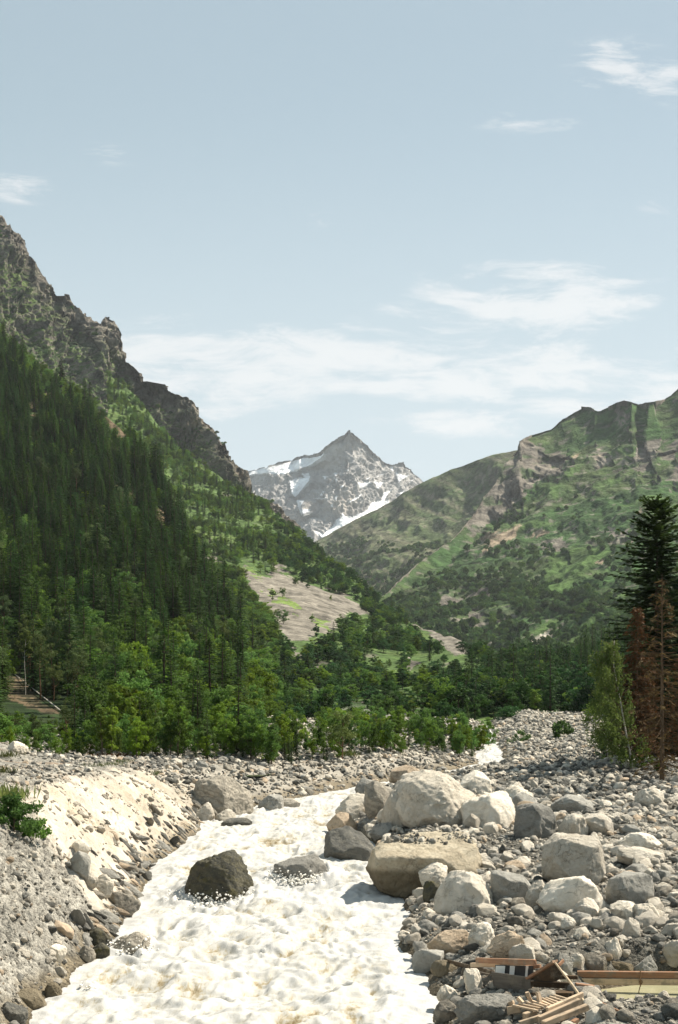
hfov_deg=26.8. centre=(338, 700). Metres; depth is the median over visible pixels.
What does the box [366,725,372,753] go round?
spruce tree
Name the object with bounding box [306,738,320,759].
broadleaf tree
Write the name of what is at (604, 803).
rock
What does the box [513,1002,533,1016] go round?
rock
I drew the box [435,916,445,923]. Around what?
rock
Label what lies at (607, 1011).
rock
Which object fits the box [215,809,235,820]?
boulder
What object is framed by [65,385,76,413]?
spruce tree
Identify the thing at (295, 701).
broadleaf tree
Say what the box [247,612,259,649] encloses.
spruce tree
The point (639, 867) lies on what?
rock
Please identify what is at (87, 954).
boulder
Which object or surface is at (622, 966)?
boulder
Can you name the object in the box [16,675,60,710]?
fallen trunk
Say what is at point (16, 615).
broadleaf tree
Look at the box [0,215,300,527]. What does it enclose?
rocky ridge
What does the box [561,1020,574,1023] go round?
cobble
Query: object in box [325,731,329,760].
spruce tree
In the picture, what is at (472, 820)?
rock
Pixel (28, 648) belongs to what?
pine tree
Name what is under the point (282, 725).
broadleaf tree
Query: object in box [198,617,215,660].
spruce tree
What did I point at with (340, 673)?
spruce tree
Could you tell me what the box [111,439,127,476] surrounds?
spruce tree
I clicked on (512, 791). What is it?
boulder
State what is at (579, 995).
plank
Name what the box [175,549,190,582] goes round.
pine tree
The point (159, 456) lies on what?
spruce tree
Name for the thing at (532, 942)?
rock
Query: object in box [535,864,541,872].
rock
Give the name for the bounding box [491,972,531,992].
plywood sheet
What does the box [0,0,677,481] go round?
sky
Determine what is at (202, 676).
broadleaf tree
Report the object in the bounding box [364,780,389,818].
boulder
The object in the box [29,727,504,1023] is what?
river water
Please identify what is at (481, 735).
broadleaf tree
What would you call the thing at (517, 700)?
broadleaf tree
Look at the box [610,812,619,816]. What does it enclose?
rock
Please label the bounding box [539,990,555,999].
rock
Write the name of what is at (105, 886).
boulder
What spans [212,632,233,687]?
spruce tree
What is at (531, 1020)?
plank
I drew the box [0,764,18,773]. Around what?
grass tuft
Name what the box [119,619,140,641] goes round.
broadleaf tree
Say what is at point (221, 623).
broadleaf tree
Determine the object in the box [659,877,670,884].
rock
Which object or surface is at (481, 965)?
plank
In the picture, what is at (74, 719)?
spruce tree
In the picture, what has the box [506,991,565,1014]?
pallet
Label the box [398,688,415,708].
broadleaf tree
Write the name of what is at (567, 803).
boulder
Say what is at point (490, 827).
rock
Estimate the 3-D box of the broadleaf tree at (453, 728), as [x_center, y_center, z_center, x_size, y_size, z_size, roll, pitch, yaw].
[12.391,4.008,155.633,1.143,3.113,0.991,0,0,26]
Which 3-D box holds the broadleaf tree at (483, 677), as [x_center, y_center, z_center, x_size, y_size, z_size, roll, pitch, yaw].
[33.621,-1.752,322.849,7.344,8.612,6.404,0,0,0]
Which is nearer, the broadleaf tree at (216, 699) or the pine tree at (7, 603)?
the broadleaf tree at (216, 699)
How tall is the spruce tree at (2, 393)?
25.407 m
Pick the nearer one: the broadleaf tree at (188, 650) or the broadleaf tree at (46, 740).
the broadleaf tree at (46, 740)
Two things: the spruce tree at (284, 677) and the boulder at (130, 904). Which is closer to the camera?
the boulder at (130, 904)
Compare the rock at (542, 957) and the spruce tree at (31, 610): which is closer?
the rock at (542, 957)
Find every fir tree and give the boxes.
[601,494,677,747]
[644,574,677,752]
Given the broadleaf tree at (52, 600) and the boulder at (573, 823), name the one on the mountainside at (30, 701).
the broadleaf tree at (52, 600)
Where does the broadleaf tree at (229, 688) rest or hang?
on the valley floor
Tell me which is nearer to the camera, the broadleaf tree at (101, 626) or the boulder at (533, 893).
the boulder at (533, 893)
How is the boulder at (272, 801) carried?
in the river water at (327, 950)
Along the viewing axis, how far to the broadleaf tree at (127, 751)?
110.69 m
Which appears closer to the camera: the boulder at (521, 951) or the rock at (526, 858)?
the boulder at (521, 951)
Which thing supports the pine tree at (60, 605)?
on the mountainside at (30, 701)
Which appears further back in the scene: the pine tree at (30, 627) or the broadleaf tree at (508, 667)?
the broadleaf tree at (508, 667)
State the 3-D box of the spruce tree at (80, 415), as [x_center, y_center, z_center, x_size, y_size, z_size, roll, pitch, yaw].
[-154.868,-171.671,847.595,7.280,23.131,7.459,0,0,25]
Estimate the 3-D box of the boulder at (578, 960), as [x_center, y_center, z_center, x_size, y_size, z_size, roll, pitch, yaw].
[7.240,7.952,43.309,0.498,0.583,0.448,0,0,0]
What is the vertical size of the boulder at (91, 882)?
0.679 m
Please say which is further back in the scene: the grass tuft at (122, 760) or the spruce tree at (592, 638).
the spruce tree at (592, 638)
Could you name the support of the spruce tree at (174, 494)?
on the mountainside at (30, 701)
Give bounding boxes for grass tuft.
[0,750,26,757]
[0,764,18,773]
[0,782,41,802]
[79,762,116,767]
[98,761,126,764]
[113,758,136,762]
[336,750,359,757]
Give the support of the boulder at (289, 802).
in the river water at (327, 950)
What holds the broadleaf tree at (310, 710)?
on the mountainside at (30, 701)
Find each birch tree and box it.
[580,692,627,758]
[583,640,647,767]
[602,654,629,756]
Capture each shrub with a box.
[0,792,45,833]
[12,817,51,840]
[594,745,607,754]
[634,748,655,767]
[649,760,667,772]
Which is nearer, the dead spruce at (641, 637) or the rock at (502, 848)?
the rock at (502, 848)
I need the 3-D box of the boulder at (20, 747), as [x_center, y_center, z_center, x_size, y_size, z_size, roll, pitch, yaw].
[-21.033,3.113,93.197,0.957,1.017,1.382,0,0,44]
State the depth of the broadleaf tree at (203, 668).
209.81 m
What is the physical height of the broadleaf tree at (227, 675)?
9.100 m
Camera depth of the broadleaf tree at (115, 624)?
266.62 m
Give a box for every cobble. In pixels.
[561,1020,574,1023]
[613,1001,623,1008]
[653,1011,665,1020]
[658,990,669,999]
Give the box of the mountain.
[380,389,677,651]
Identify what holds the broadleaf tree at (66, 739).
on the valley floor
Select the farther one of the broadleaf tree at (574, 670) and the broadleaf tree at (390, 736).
the broadleaf tree at (574, 670)
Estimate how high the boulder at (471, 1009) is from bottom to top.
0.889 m
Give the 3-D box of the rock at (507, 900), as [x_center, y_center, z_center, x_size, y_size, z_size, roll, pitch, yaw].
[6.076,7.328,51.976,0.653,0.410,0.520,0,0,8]
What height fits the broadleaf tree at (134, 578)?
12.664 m
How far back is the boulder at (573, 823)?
70.98 m
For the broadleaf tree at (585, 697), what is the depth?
243.30 m
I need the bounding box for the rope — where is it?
[638,971,642,992]
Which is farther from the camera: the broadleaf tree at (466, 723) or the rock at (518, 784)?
the broadleaf tree at (466, 723)
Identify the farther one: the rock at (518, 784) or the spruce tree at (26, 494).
the spruce tree at (26, 494)
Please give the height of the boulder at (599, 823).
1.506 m
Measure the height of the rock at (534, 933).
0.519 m
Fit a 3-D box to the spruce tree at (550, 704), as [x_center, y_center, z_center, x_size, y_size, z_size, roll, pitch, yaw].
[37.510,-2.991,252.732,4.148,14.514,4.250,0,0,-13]
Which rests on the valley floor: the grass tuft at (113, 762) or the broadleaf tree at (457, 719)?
the grass tuft at (113, 762)
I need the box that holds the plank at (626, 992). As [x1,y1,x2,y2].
[601,985,677,998]
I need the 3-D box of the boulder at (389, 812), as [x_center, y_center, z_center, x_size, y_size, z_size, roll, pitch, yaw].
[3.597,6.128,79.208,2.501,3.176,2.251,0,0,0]
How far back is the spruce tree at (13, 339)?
1046.86 m
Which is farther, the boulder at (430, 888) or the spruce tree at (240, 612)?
the spruce tree at (240, 612)
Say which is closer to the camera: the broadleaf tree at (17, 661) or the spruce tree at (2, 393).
the broadleaf tree at (17, 661)
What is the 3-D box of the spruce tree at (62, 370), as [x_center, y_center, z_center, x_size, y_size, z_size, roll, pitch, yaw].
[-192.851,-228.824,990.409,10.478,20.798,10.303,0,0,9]
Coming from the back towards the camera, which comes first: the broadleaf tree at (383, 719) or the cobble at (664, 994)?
the broadleaf tree at (383, 719)
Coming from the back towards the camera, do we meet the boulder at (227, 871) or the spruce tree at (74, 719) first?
the spruce tree at (74, 719)
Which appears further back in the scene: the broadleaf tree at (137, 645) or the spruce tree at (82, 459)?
the spruce tree at (82, 459)
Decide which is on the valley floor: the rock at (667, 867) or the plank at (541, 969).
the rock at (667, 867)
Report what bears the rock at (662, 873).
on the valley floor
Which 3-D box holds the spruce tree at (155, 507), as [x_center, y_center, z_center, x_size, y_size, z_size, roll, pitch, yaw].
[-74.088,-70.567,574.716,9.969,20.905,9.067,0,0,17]
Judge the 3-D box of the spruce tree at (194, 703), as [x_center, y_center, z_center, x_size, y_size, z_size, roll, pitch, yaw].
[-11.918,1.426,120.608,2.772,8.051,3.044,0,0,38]
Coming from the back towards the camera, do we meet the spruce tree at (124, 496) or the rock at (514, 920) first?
the spruce tree at (124, 496)
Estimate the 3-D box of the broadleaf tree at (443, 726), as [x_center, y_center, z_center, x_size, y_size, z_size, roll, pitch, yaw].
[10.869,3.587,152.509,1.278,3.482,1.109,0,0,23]
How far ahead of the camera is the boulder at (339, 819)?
82.97 m
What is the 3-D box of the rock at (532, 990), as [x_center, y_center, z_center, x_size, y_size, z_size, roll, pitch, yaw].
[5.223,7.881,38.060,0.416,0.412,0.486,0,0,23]
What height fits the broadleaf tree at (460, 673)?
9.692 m
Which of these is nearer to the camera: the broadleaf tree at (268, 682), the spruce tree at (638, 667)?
the spruce tree at (638, 667)
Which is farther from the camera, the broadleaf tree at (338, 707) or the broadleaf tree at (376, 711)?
the broadleaf tree at (338, 707)
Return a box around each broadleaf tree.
[0,646,20,676]
[0,713,22,740]
[1,616,17,645]
[2,540,17,560]
[6,609,26,627]
[12,711,25,727]
[15,721,30,735]
[16,572,45,600]
[18,516,31,534]
[25,588,48,612]
[27,616,47,642]
[33,723,56,741]
[41,731,52,750]
[44,571,72,600]
[47,736,61,753]
[48,595,76,624]
[53,723,76,737]
[57,728,72,749]
[61,577,74,592]
[64,675,114,730]
[69,569,89,591]
[74,609,103,643]
[96,617,133,643]
[97,623,122,645]
[100,668,142,699]
[106,571,136,589]
[106,684,126,731]
[117,646,135,670]
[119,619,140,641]
[121,650,144,681]
[123,737,131,754]
[125,641,155,669]
[132,582,143,608]
[144,620,167,637]
[146,688,166,710]
[154,630,183,661]
[157,666,187,684]
[157,675,207,710]
[171,640,197,663]
[172,624,187,647]
[178,618,197,643]
[184,612,202,643]
[186,669,220,690]
[188,660,228,683]
[193,632,214,659]
[194,734,212,758]
[202,654,219,664]
[203,687,228,732]
[212,670,259,708]
[215,621,242,640]
[225,685,245,721]
[226,635,251,650]
[228,618,243,628]
[241,672,259,701]
[241,705,280,741]
[243,658,272,680]
[243,666,285,708]
[267,723,281,760]
[271,691,283,700]
[273,675,291,691]
[273,678,283,694]
[275,713,287,743]
[278,693,294,706]
[286,717,304,752]
[288,692,309,704]
[292,698,300,708]
[299,718,310,738]
[304,696,320,718]
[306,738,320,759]
[308,727,325,745]
[311,689,326,711]
[313,706,332,719]
[317,707,333,720]
[319,689,336,708]
[322,678,348,696]
[326,706,339,716]
[335,708,355,723]
[336,684,364,703]
[340,689,354,702]
[340,700,355,715]
[340,720,360,750]
[351,710,369,726]
[352,706,367,715]
[356,686,373,704]
[356,714,369,731]
[368,697,393,713]
[368,706,386,721]
[372,704,386,717]
[376,718,392,742]
[382,694,399,709]
[383,720,395,751]
[390,690,404,709]
[391,705,410,729]
[394,668,410,688]
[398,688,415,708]
[400,711,415,731]
[407,709,443,743]
[411,692,430,712]
[421,718,442,747]
[427,676,454,711]
[437,719,446,737]
[448,724,456,744]
[449,711,469,727]
[456,668,467,680]
[458,716,471,744]
[465,677,489,709]
[472,725,490,744]
[474,675,491,682]
[475,725,489,750]
[479,717,499,743]
[482,686,501,709]
[490,677,509,690]
[490,683,508,706]
[492,670,506,678]
[502,687,525,710]
[503,654,516,663]
[506,729,530,743]
[507,663,518,673]
[520,663,527,673]
[521,648,529,655]
[529,689,541,710]
[530,675,553,704]
[553,663,570,679]
[558,671,570,683]
[559,648,570,659]
[562,687,583,707]
[565,675,600,712]
[569,661,581,679]
[575,667,592,687]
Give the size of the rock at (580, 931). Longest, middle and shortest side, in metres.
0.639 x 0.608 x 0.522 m
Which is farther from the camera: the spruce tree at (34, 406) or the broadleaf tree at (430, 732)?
the spruce tree at (34, 406)
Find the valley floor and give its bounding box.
[0,701,677,1023]
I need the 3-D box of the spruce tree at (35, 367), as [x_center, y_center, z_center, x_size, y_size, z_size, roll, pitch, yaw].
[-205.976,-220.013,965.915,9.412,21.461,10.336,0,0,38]
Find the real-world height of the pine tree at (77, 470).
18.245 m
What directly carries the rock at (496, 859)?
on the valley floor
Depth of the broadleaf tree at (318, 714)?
214.99 m
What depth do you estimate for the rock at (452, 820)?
76.45 m
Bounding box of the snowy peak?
[248,430,422,541]
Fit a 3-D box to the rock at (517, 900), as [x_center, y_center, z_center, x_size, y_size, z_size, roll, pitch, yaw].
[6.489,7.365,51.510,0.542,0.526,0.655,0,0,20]
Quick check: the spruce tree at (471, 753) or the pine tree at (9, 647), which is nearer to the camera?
the spruce tree at (471, 753)
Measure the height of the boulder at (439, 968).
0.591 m
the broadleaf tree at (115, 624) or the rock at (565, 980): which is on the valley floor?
the rock at (565, 980)
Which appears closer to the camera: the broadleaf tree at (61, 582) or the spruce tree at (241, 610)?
the broadleaf tree at (61, 582)
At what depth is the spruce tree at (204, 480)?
1460.73 m
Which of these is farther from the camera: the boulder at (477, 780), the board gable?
the boulder at (477, 780)
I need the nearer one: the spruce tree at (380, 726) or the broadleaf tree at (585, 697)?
the spruce tree at (380, 726)
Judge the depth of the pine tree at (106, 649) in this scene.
213.23 m
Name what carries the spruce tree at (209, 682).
on the mountainside at (30, 701)
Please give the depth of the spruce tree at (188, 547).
503.95 m
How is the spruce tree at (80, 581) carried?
on the mountainside at (30, 701)
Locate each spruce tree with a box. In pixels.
[0,319,6,336]
[0,384,5,410]
[0,536,20,593]
[6,555,33,622]
[8,582,27,668]
[10,328,18,350]
[14,591,48,674]
[15,337,29,367]
[16,513,30,559]
[17,471,32,516]
[21,462,35,510]
[23,389,33,417]
[24,417,32,454]
[25,509,41,561]
[30,373,39,411]
[30,374,44,408]
[31,361,39,387]
[44,410,59,444]
[44,648,55,681]
[45,555,69,616]
[53,368,60,393]
[54,600,80,693]
[56,406,65,437]
[57,357,67,385]
[64,681,83,750]
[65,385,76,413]
[72,564,90,621]
[73,595,95,647]
[74,394,82,427]
[74,444,88,488]
[80,378,87,404]
[81,542,100,592]
[85,566,104,623]
[86,510,112,566]
[87,382,93,403]
[88,455,103,494]
[89,527,106,573]
[98,415,106,444]
[98,423,110,454]
[103,546,121,606]
[105,642,121,694]
[107,569,130,620]
[110,421,122,456]
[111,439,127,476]
[117,458,128,494]
[119,483,137,520]
[119,505,139,571]
[122,424,130,456]
[122,605,149,664]
[127,416,133,434]
[127,444,142,488]
[130,426,136,456]
[144,627,184,697]
[149,445,161,482]
[152,501,161,531]
[156,444,166,479]
[159,566,186,627]
[167,489,181,521]
[175,486,182,513]
[180,564,194,612]
[182,526,198,576]
[183,512,192,541]
[187,470,191,485]
[188,671,207,749]
[191,535,202,580]
[197,543,214,601]
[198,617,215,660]
[200,638,221,696]
[203,470,207,484]
[207,569,228,620]
[212,517,216,534]
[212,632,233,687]
[216,561,234,617]
[232,589,253,642]
[232,626,252,670]
[232,648,253,709]
[233,608,251,653]
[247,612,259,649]
[262,533,267,549]
[280,660,289,684]
[292,723,301,760]
[304,646,311,673]
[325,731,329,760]
[331,622,337,650]
[335,657,345,685]
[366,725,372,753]
[368,619,377,648]
[376,710,383,747]
[381,661,390,692]
[405,717,412,747]
[427,636,432,660]
[438,663,447,681]
[452,660,457,680]
[462,658,470,710]
[466,649,477,677]
[469,736,474,756]
[506,643,520,690]
[516,628,521,648]
[540,644,561,710]
[542,639,551,661]
[579,632,590,655]
[589,624,595,652]
[626,618,646,745]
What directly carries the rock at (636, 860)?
on the valley floor
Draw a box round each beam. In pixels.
[530,980,569,988]
[530,990,573,997]
[560,975,578,979]
[575,983,593,985]
[577,970,677,978]
[582,978,677,984]
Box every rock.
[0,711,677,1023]
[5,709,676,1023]
[355,778,371,793]
[376,809,382,822]
[406,932,420,943]
[411,924,421,934]
[413,888,422,897]
[418,919,437,930]
[423,908,435,916]
[426,912,435,921]
[432,914,441,922]
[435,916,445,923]
[446,816,459,825]
[449,914,462,926]
[450,911,466,918]
[450,995,460,1003]
[461,959,475,967]
[463,943,478,952]
[464,814,480,826]
[469,904,478,914]
[469,987,481,994]
[474,1020,490,1023]
[480,874,490,881]
[480,942,489,953]
[481,861,495,869]
[482,975,491,982]
[483,822,498,833]
[488,846,498,854]
[489,853,501,858]
[491,856,501,863]
[494,786,505,791]
[494,930,504,935]
[497,896,511,904]
[499,844,506,852]
[500,851,513,861]
[501,925,515,931]
[507,916,523,925]
[510,897,525,906]
[512,792,536,811]
[513,782,523,788]
[513,904,534,915]
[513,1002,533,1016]
[515,858,529,866]
[517,801,533,805]
[518,856,530,864]
[521,840,533,850]
[521,910,534,920]
[524,937,541,951]
[525,988,540,997]
[527,928,541,938]
[529,874,541,882]
[533,876,546,882]
[534,788,544,794]
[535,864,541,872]
[535,937,546,948]
[535,951,549,963]
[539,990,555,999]
[547,921,560,928]
[553,912,568,921]
[559,971,572,981]
[570,912,590,925]
[571,1018,578,1023]
[573,926,590,937]
[580,917,592,924]
[581,992,596,1003]
[583,997,601,1011]
[590,917,603,929]
[598,907,610,916]
[599,800,611,806]
[599,1004,616,1020]
[601,838,610,844]
[603,916,624,929]
[605,863,615,871]
[605,994,616,1001]
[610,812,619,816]
[610,845,625,854]
[616,1008,637,1022]
[621,824,640,832]
[625,864,647,871]
[632,857,650,863]
[635,910,657,928]
[637,859,652,867]
[645,897,661,904]
[647,815,655,821]
[650,857,660,864]
[654,801,667,808]
[654,903,663,909]
[654,916,668,928]
[656,870,671,878]
[656,882,671,891]
[657,909,665,916]
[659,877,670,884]
[659,886,672,896]
[660,864,674,872]
[661,923,677,934]
[662,901,669,907]
[664,897,677,901]
[666,918,677,923]
[667,891,677,897]
[668,912,677,919]
[670,832,677,839]
[670,901,677,906]
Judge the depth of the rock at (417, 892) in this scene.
57.58 m
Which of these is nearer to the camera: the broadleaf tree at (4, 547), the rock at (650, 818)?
the rock at (650, 818)
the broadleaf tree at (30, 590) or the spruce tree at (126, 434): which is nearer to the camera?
the broadleaf tree at (30, 590)
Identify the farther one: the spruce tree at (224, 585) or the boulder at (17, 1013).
the spruce tree at (224, 585)
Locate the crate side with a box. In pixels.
[495,965,533,976]
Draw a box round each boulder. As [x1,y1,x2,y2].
[2,1002,27,1023]
[7,741,28,753]
[17,988,46,1009]
[44,982,61,996]
[49,943,66,962]
[69,851,90,879]
[71,839,90,853]
[79,946,95,962]
[84,872,98,888]
[88,927,111,945]
[93,943,109,958]
[96,874,113,898]
[108,891,140,916]
[112,932,150,954]
[184,849,253,902]
[192,774,253,814]
[196,802,214,820]
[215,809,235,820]
[221,817,251,825]
[257,794,283,809]
[273,854,326,881]
[283,798,299,806]
[324,826,373,860]
[326,812,356,830]
[335,793,364,818]
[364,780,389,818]
[365,830,481,897]
[369,822,393,840]
[381,788,403,826]
[389,765,419,783]
[394,769,475,827]
[411,949,443,973]
[418,862,447,885]
[423,880,440,902]
[427,929,468,955]
[430,960,456,976]
[433,999,455,1023]
[434,870,492,915]
[437,985,457,1001]
[453,993,516,1023]
[460,770,491,792]
[460,790,514,828]
[463,968,482,993]
[467,921,494,946]
[486,930,524,958]
[490,870,530,901]
[504,785,533,798]
[508,944,534,958]
[513,803,556,838]
[525,880,544,907]
[536,876,605,912]
[541,832,605,884]
[548,912,554,922]
[551,794,594,812]
[553,952,572,974]
[557,813,588,834]
[560,916,575,929]
[570,953,584,969]
[575,897,599,916]
[583,952,606,970]
[585,813,614,834]
[604,937,621,960]
[605,871,654,904]
[609,900,634,919]
[611,961,633,970]
[616,846,664,864]
[618,832,661,848]
[622,917,640,937]
[633,903,659,916]
[634,787,663,807]
[634,954,657,970]
[662,940,677,966]
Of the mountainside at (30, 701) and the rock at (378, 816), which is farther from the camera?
the mountainside at (30, 701)
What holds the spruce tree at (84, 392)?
on the mountainside at (30, 701)
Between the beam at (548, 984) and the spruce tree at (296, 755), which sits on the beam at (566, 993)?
the beam at (548, 984)
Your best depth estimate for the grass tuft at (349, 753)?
126.47 m
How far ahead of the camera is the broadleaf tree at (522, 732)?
167.52 m
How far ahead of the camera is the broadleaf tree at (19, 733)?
141.32 m
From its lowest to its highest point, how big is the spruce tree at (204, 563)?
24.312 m
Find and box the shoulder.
[315,450,516,593]
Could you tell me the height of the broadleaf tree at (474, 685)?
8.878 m
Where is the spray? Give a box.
[79,868,331,989]
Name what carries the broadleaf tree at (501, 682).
on the wooded valley side
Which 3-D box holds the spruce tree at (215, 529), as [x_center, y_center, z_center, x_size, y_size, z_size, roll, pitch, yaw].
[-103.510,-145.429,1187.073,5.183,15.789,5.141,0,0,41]
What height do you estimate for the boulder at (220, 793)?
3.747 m
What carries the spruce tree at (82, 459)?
on the mountainside at (30, 701)
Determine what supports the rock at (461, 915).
on the valley floor
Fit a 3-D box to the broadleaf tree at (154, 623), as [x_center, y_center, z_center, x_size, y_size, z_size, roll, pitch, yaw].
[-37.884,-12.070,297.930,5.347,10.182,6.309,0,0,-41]
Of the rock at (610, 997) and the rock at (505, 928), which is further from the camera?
the rock at (505, 928)
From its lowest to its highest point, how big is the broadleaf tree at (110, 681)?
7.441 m
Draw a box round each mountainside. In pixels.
[0,333,270,775]
[108,375,545,725]
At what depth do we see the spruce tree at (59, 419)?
808.68 m
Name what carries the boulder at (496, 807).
on the valley floor
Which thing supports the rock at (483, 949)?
on the valley floor
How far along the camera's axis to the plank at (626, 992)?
42.99 m
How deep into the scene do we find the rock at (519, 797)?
81.03 m
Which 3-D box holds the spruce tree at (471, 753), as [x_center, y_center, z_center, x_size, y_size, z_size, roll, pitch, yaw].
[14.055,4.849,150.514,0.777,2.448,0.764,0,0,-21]
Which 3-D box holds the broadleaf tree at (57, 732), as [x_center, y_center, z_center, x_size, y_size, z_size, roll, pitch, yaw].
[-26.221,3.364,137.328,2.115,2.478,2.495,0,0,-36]
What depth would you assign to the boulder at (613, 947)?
44.33 m
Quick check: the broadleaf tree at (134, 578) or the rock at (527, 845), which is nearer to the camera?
the rock at (527, 845)
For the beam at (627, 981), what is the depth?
42.69 m
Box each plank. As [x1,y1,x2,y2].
[447,959,494,973]
[470,963,524,966]
[475,958,536,964]
[516,996,523,1003]
[519,1014,539,1023]
[522,1010,537,1018]
[525,960,557,979]
[525,964,541,968]
[537,998,581,1022]
[541,1004,588,1023]
[545,992,583,1011]
[601,985,677,998]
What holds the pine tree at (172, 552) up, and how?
on the mountainside at (30, 701)
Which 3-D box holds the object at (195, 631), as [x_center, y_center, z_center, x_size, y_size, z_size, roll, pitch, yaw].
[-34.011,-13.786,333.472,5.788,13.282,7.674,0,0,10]
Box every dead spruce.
[607,607,659,758]
[621,579,677,779]
[638,651,674,756]
[658,659,677,757]
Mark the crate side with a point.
(526, 971)
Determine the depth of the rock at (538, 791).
93.94 m
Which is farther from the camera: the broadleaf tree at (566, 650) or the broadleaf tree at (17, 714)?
the broadleaf tree at (566, 650)
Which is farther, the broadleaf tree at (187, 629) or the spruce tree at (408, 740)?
the broadleaf tree at (187, 629)
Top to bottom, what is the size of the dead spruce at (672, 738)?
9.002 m
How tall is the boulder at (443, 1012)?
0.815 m
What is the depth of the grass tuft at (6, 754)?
87.88 m
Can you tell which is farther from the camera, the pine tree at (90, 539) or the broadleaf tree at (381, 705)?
the pine tree at (90, 539)
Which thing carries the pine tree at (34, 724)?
on the mountainside at (30, 701)
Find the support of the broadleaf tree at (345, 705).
on the valley floor
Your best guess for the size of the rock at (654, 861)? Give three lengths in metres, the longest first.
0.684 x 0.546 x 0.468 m
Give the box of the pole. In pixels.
[555,962,583,1001]
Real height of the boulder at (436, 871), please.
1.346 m
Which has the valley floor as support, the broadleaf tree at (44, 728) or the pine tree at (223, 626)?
the broadleaf tree at (44, 728)
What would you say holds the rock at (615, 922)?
on the valley floor
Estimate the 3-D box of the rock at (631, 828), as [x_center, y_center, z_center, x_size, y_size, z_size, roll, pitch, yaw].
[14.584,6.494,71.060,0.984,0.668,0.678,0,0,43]
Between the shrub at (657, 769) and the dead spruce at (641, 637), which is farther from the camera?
the dead spruce at (641, 637)
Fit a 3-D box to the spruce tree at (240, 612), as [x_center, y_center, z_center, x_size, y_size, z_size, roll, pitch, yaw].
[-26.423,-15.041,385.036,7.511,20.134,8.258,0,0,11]
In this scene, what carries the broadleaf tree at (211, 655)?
on the mountainside at (30, 701)
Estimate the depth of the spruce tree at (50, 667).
243.71 m
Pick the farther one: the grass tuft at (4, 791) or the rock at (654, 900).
the grass tuft at (4, 791)
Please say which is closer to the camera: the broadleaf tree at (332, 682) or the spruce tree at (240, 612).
the broadleaf tree at (332, 682)
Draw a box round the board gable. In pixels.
[531,964,562,981]
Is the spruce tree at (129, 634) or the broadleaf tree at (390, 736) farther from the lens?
the spruce tree at (129, 634)
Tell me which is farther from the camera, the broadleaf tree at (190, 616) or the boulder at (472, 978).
the broadleaf tree at (190, 616)
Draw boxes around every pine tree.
[0,594,12,634]
[0,630,15,655]
[10,714,23,736]
[11,630,20,674]
[15,613,40,683]
[15,630,33,694]
[28,712,44,733]
[56,597,74,619]
[56,606,86,644]
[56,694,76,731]
[63,634,89,711]
[70,461,81,493]
[81,525,110,549]
[81,626,111,662]
[88,600,108,620]
[99,440,114,457]
[100,646,114,670]
[117,487,132,510]
[123,597,140,616]
[144,629,166,658]
[168,546,177,570]
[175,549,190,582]
[182,575,203,596]
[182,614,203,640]
[203,596,222,624]
[209,615,229,636]
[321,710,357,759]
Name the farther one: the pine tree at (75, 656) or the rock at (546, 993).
the pine tree at (75, 656)
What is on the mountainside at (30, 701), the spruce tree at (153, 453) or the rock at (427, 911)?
the spruce tree at (153, 453)
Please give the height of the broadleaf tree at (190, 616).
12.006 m

